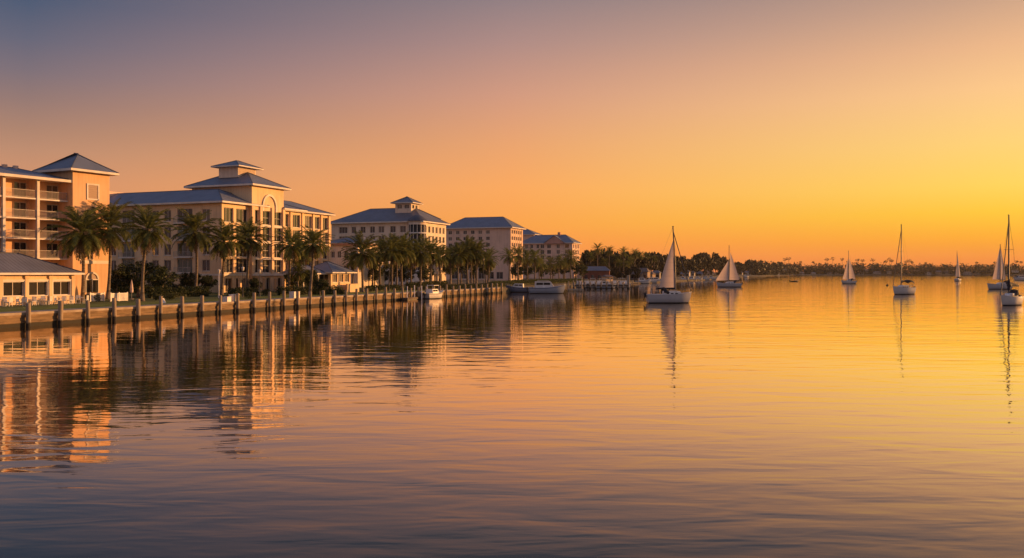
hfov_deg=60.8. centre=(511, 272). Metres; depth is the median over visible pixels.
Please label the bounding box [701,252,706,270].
tree
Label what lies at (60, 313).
mooring piling
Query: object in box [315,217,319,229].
window
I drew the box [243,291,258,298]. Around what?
shrub
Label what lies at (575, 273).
tree
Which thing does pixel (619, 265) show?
palm tree
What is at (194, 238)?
palm tree
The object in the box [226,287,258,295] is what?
hedge
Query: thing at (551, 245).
hotel building
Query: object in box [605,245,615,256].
palm tree
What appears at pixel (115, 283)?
tree
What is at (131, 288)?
patio umbrella
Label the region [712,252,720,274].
tree
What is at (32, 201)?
hotel building
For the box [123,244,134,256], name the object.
window
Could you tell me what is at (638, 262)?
tree
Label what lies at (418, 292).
mooring piling
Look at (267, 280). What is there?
window
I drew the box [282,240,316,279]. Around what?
palm tree
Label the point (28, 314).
mooring piling
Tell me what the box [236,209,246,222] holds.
window
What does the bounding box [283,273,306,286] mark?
tree
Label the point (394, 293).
mooring piling
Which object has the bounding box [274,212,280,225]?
window
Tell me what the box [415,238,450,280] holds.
palm tree
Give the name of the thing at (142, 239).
palm tree
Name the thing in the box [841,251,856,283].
sailboat
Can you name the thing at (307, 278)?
tree
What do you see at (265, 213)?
window
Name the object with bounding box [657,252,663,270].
tree
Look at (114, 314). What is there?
mooring piling
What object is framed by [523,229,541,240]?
hotel building
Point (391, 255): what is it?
palm tree
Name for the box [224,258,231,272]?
window
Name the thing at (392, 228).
window
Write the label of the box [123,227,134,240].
window
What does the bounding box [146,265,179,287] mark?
tree
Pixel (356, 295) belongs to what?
mooring piling
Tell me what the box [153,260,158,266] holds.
window
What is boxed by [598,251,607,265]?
tree
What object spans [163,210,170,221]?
window
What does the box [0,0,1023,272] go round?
sky
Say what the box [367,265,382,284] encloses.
tree
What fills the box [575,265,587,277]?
tree
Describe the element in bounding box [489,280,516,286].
hedge
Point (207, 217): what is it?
window
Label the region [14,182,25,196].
balcony door
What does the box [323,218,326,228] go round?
window
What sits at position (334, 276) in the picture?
window
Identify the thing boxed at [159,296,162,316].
mooring piling
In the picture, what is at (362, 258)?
palm tree
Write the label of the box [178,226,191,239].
window
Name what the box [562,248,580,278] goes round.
palm tree
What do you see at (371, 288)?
hedge
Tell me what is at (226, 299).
dock box
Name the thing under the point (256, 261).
window
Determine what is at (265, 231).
window
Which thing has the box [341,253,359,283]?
palm tree
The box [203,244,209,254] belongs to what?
window
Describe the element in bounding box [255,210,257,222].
window
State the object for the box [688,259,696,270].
tree
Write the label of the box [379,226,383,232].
window
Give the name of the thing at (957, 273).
sailboat
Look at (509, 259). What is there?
palm tree
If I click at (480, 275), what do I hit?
window
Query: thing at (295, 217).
window
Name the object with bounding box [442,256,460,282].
tree
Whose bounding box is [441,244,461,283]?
palm tree
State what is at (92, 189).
louvre window
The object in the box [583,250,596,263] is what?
palm tree
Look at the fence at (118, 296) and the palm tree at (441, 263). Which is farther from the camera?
the palm tree at (441, 263)
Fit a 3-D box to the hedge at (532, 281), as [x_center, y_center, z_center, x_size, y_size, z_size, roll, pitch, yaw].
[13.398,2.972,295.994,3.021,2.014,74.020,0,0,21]
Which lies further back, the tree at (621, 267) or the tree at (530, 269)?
the tree at (621, 267)
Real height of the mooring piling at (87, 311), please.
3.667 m
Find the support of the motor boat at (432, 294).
on the water
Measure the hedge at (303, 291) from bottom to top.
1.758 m
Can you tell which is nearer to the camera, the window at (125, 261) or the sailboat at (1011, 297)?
the sailboat at (1011, 297)
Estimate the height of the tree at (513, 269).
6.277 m
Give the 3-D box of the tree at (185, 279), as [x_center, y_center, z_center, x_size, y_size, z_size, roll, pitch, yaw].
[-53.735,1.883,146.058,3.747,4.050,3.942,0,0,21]
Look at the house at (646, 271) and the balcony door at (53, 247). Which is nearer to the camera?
the balcony door at (53, 247)
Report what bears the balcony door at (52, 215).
in the hotel building at (32, 201)
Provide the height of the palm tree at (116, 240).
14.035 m
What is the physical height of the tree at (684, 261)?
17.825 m
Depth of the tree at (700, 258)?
792.34 m
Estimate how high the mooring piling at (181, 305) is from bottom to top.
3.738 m
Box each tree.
[40,204,117,301]
[75,199,140,298]
[110,268,127,292]
[111,261,168,296]
[118,204,178,300]
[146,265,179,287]
[165,206,225,286]
[178,272,200,286]
[199,218,252,294]
[201,275,218,292]
[226,216,270,287]
[249,278,262,288]
[267,226,306,286]
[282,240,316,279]
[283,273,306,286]
[287,261,308,287]
[291,225,335,295]
[302,269,318,286]
[312,278,328,294]
[337,230,386,291]
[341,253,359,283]
[363,248,381,284]
[366,239,388,284]
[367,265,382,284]
[370,233,410,285]
[382,264,398,284]
[383,231,424,287]
[393,243,404,284]
[398,265,415,281]
[402,247,424,281]
[407,234,440,289]
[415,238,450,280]
[416,265,434,280]
[432,245,451,282]
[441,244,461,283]
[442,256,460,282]
[446,242,472,283]
[453,235,483,283]
[456,264,469,283]
[463,239,490,282]
[465,252,481,282]
[468,261,484,283]
[475,261,494,282]
[477,246,499,282]
[498,248,519,279]
[510,245,530,279]
[510,263,523,275]
[515,249,537,279]
[519,263,536,279]
[520,248,545,279]
[532,256,548,278]
[536,264,549,278]
[543,256,557,278]
[547,266,560,278]
[552,253,566,278]
[556,262,569,278]
[560,258,569,278]
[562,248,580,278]
[569,260,583,277]
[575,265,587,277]
[580,250,588,265]
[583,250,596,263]
[589,254,602,265]
[591,243,603,265]
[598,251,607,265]
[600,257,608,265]
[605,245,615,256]
[608,251,618,268]
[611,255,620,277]
[614,258,623,277]
[618,247,629,273]
[618,255,626,278]
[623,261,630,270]
[624,266,628,279]
[630,249,639,264]
[632,252,640,267]
[640,257,650,267]
[644,252,652,270]
[648,251,657,270]
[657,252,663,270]
[675,256,681,269]
[679,255,686,268]
[685,259,690,269]
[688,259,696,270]
[690,257,700,268]
[696,252,703,270]
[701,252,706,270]
[703,258,711,269]
[709,256,715,269]
[711,255,718,269]
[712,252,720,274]
[717,258,724,268]
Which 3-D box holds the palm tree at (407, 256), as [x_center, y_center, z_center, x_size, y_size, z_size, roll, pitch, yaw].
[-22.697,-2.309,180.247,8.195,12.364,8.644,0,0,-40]
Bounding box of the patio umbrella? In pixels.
[130,279,132,298]
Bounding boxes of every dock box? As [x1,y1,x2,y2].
[223,296,230,301]
[229,294,239,300]
[289,291,299,297]
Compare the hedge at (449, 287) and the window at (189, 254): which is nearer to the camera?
the window at (189, 254)
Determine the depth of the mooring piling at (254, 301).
114.10 m
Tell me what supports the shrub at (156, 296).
on the ground
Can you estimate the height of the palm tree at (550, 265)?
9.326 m
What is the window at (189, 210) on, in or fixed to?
in the hotel building at (235, 190)
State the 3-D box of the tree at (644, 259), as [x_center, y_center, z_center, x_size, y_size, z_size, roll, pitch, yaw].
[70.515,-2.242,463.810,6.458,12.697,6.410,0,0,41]
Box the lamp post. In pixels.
[258,269,260,296]
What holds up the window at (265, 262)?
in the hotel building at (235, 190)
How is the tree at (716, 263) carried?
on the ground
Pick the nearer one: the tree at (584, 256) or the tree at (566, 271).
the tree at (566, 271)
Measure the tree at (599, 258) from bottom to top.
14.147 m
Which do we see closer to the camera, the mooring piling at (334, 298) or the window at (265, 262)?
the mooring piling at (334, 298)
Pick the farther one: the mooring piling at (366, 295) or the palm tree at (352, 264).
the palm tree at (352, 264)
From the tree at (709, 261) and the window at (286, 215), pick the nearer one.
the window at (286, 215)
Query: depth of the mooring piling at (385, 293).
151.40 m
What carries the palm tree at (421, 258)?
on the ground
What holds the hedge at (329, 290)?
on the ground
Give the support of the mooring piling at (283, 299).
in the water
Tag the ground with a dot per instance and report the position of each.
(212, 296)
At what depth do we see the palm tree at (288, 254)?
147.27 m
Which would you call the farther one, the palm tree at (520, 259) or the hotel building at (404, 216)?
the palm tree at (520, 259)
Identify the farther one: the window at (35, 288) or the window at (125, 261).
the window at (125, 261)
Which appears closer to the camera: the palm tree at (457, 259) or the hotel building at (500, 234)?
the palm tree at (457, 259)
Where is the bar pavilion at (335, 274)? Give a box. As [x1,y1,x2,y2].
[279,261,358,291]
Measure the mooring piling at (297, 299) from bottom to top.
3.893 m
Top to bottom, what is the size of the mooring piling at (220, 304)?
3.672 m
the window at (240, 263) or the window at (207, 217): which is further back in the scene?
the window at (240, 263)
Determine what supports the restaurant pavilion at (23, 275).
on the ground
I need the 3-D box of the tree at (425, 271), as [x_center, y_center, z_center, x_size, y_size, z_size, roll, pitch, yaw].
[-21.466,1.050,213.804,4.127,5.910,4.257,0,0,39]
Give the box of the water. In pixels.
[0,275,1023,557]
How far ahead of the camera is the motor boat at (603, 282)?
275.09 m
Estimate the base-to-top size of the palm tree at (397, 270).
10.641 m
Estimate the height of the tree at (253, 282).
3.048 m
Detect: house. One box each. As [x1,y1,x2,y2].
[583,266,610,279]
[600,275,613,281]
[630,271,643,279]
[636,268,650,279]
[652,270,660,278]
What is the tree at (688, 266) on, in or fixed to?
on the ground
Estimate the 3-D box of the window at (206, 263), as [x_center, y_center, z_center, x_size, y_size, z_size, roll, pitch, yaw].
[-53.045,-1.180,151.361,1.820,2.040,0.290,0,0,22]
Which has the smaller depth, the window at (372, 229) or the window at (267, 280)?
the window at (267, 280)
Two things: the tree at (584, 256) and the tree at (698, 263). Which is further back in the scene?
the tree at (698, 263)
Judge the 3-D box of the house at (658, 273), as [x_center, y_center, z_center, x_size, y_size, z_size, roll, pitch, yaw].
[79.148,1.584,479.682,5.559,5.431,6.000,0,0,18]
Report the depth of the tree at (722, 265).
931.95 m
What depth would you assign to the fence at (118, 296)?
111.50 m
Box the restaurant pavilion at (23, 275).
[0,252,84,305]
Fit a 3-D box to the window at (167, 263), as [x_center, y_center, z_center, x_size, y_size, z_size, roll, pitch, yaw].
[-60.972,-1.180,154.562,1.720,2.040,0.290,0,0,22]
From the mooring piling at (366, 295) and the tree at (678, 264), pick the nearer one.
the mooring piling at (366, 295)
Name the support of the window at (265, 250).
in the hotel building at (235, 190)
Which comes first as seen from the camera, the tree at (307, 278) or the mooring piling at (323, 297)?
the mooring piling at (323, 297)
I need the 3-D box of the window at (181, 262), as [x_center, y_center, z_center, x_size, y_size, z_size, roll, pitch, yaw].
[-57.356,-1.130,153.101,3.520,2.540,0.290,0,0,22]
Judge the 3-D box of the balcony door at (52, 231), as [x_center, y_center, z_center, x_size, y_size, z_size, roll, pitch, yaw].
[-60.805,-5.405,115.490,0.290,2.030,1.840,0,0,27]
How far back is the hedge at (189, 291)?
127.90 m
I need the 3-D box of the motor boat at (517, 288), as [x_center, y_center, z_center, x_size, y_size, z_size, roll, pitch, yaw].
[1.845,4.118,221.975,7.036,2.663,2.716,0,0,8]
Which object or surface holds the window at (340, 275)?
in the bar pavilion at (335, 274)
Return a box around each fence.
[89,292,104,301]
[110,292,127,301]
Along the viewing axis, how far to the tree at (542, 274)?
299.43 m
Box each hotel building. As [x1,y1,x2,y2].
[0,153,118,298]
[109,160,335,292]
[331,196,449,283]
[446,217,525,280]
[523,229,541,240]
[523,232,581,278]
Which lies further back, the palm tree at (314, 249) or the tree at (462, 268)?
the tree at (462, 268)
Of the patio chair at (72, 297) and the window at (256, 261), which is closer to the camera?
the patio chair at (72, 297)
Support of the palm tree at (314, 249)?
on the ground
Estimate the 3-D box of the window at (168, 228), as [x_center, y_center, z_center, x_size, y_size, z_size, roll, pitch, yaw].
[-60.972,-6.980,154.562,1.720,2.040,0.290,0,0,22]
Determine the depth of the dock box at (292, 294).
124.51 m
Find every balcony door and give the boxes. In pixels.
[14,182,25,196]
[14,202,25,216]
[14,222,25,237]
[14,242,25,254]
[47,185,57,199]
[47,204,57,218]
[47,224,57,238]
[47,243,57,256]
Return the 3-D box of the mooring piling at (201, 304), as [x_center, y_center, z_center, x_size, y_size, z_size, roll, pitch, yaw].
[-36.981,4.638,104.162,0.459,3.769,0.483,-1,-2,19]
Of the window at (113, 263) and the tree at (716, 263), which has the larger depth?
the tree at (716, 263)
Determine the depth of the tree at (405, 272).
213.39 m
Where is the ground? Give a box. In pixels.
[0,273,1023,311]
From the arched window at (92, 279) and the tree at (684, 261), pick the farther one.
the tree at (684, 261)
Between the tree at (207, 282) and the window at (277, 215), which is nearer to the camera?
the tree at (207, 282)
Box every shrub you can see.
[152,294,160,299]
[164,293,175,299]
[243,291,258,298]
[261,289,270,295]
[338,290,344,294]
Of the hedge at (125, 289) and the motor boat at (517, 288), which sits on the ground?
the hedge at (125, 289)
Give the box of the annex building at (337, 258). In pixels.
[331,235,384,286]
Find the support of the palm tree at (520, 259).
on the ground
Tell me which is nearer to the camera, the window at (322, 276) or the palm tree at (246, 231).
the palm tree at (246, 231)
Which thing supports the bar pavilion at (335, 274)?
on the ground
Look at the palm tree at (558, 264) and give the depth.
339.54 m
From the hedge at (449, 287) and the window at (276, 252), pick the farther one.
the hedge at (449, 287)
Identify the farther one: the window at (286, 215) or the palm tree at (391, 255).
the palm tree at (391, 255)
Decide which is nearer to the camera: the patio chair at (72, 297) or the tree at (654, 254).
the patio chair at (72, 297)
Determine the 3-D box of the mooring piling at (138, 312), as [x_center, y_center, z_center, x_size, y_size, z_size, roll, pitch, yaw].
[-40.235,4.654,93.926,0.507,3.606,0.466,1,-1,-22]
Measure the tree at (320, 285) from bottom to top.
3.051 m
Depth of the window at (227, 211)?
151.74 m
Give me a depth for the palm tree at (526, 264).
271.64 m
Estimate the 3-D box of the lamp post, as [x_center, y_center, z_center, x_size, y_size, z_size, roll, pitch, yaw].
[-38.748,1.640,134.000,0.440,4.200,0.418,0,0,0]
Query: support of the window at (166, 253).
in the hotel building at (235, 190)
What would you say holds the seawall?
on the ground
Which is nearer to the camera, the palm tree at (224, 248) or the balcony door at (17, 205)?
the balcony door at (17, 205)
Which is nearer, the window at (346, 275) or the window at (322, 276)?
the window at (322, 276)
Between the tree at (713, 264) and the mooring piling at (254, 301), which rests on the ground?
the tree at (713, 264)
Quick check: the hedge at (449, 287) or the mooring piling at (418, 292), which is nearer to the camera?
the mooring piling at (418, 292)
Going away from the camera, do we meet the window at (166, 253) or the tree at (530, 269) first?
the window at (166, 253)
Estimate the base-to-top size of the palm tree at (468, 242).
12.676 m
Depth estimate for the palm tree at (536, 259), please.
279.79 m
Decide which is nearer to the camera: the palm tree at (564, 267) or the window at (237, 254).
the window at (237, 254)
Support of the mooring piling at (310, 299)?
in the water
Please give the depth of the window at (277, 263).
163.79 m
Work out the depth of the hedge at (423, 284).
190.22 m
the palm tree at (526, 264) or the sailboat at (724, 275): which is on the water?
the sailboat at (724, 275)
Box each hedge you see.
[110,283,183,292]
[145,285,211,297]
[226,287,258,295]
[275,286,316,294]
[312,285,343,294]
[364,284,401,291]
[404,280,448,289]
[436,283,490,289]
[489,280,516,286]
[514,278,584,284]
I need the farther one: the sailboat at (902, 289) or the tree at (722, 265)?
the tree at (722, 265)
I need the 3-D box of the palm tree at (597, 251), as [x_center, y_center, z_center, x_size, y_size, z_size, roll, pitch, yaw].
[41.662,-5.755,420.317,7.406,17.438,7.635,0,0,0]
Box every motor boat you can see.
[422,285,442,298]
[506,284,528,291]
[526,281,565,293]
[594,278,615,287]
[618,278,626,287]
[634,278,650,283]
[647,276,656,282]
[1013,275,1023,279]
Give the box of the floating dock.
[402,297,417,299]
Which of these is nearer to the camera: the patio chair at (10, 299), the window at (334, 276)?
the patio chair at (10, 299)
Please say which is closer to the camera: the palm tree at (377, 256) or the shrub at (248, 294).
the shrub at (248, 294)
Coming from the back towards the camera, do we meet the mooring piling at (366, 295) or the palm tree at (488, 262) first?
the palm tree at (488, 262)
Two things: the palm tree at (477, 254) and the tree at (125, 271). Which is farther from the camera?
the palm tree at (477, 254)
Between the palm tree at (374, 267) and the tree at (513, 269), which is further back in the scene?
the tree at (513, 269)
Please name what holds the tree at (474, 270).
on the ground
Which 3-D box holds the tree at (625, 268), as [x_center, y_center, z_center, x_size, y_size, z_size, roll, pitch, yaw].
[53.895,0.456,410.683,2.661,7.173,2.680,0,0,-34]
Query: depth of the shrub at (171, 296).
117.99 m
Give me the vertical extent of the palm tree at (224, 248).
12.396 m
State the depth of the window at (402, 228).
237.10 m
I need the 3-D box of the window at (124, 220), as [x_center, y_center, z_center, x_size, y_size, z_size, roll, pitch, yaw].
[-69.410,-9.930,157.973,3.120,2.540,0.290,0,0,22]
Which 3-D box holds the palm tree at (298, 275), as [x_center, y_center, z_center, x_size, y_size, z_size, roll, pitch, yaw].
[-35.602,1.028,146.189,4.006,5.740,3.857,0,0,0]
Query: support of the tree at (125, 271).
on the ground
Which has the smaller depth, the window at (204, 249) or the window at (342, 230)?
the window at (204, 249)
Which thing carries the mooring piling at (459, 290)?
in the water
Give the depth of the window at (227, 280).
151.74 m
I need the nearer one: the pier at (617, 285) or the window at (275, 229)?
the window at (275, 229)
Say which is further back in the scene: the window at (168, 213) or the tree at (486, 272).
the tree at (486, 272)
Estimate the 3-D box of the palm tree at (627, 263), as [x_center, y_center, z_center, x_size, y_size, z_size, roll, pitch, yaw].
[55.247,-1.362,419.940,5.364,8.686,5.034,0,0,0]
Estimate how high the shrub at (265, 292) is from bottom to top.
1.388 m
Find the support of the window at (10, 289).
in the restaurant pavilion at (23, 275)
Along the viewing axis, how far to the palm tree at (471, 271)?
239.95 m
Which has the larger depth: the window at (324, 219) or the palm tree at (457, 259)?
the palm tree at (457, 259)
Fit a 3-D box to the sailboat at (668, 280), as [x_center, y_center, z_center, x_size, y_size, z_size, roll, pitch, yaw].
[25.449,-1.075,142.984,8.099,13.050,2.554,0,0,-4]
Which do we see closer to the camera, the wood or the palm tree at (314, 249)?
the palm tree at (314, 249)
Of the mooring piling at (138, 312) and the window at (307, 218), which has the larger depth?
the window at (307, 218)
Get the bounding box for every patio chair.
[5,297,12,305]
[67,296,73,303]
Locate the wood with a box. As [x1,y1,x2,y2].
[747,260,1023,274]
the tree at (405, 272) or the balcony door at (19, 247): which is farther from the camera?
the tree at (405, 272)
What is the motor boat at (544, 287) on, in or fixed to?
on the water
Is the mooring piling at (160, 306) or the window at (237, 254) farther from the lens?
the window at (237, 254)
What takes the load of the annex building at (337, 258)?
on the ground
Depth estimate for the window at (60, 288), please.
103.08 m
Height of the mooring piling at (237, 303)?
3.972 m
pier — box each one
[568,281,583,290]
[573,275,629,288]
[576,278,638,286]
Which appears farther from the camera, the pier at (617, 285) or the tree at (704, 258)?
the tree at (704, 258)
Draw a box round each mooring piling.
[26,303,30,326]
[57,301,62,324]
[86,301,89,322]
[112,298,116,320]
[136,299,140,318]
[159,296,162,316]
[180,296,183,315]
[200,296,203,313]
[218,295,221,312]
[236,293,239,311]
[252,292,255,310]
[268,292,270,309]
[282,291,285,308]
[296,291,298,307]
[309,292,311,306]
[322,290,324,305]
[333,290,336,304]
[355,289,357,302]
[365,288,367,302]
[384,287,386,300]
[393,288,395,300]
[417,287,419,298]
[458,286,460,295]
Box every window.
[3,282,23,296]
[29,281,47,296]
[53,281,68,295]
[85,272,98,292]
[87,183,98,200]
[111,260,115,269]
[123,211,134,223]
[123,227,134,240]
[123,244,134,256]
[123,259,134,272]
[152,246,158,255]
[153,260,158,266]
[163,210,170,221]
[163,227,170,238]
[163,244,170,255]
[164,260,170,271]
[178,208,191,222]
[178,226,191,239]
[178,243,191,256]
[178,259,191,272]
[201,260,209,271]
[202,209,209,220]
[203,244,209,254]
[224,207,231,222]
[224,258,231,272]
[225,278,230,292]
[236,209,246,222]
[236,244,246,257]
[236,259,246,272]
[236,278,244,287]
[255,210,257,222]
[255,260,257,272]
[263,211,270,225]
[263,227,269,241]
[263,244,268,257]
[263,260,268,272]
[266,278,268,289]
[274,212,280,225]
[274,228,280,241]
[274,244,280,257]
[274,260,280,272]
[285,214,287,226]
[293,215,298,227]
[305,216,310,228]
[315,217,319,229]
[319,274,327,282]
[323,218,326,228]
[332,274,337,282]
[338,274,343,282]
[339,227,347,233]
[344,274,348,282]
[370,226,374,232]
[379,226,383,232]
[390,226,395,232]
[400,226,405,232]
[478,272,484,278]
[487,272,493,278]
[496,272,502,278]
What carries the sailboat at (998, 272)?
on the water
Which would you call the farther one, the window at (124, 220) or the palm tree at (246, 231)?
the window at (124, 220)
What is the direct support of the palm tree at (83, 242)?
on the ground
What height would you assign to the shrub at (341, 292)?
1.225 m
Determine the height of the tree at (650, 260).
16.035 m
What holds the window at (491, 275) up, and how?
in the hotel building at (500, 234)
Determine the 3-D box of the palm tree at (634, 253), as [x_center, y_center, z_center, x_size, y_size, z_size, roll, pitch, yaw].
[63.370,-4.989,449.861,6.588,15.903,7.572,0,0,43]
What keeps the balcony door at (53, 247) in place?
in the hotel building at (32, 201)
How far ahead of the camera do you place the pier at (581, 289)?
236.88 m
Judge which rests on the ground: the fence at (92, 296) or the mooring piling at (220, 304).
the fence at (92, 296)
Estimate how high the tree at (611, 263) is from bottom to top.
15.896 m
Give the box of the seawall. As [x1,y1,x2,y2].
[0,287,502,327]
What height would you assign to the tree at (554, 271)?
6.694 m
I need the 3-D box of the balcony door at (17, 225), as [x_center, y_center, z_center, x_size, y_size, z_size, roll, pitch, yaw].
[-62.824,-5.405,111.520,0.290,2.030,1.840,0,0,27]
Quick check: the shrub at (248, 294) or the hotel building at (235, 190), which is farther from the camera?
the hotel building at (235, 190)
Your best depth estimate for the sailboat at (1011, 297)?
132.66 m
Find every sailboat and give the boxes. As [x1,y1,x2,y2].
[643,226,691,302]
[716,253,742,286]
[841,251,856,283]
[893,224,915,293]
[954,255,960,280]
[987,244,1012,288]
[1000,215,1023,305]
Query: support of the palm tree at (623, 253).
on the ground
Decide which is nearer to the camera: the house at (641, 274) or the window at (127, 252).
the window at (127, 252)
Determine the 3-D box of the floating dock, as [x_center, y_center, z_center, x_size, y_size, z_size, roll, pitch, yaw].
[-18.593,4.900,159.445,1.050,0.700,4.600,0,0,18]
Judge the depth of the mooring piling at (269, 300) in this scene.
117.53 m
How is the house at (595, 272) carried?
on the ground
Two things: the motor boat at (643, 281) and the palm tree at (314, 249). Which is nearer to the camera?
the palm tree at (314, 249)
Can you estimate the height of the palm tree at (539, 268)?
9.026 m
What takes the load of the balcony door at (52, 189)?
in the hotel building at (32, 201)
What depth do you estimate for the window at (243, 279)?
155.42 m
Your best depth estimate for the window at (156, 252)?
155.68 m
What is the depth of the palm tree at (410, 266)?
189.96 m
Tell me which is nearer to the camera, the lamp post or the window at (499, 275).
the lamp post
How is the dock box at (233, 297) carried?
on the seawall
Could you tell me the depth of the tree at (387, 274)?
211.54 m
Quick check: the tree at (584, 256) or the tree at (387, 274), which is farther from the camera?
the tree at (584, 256)

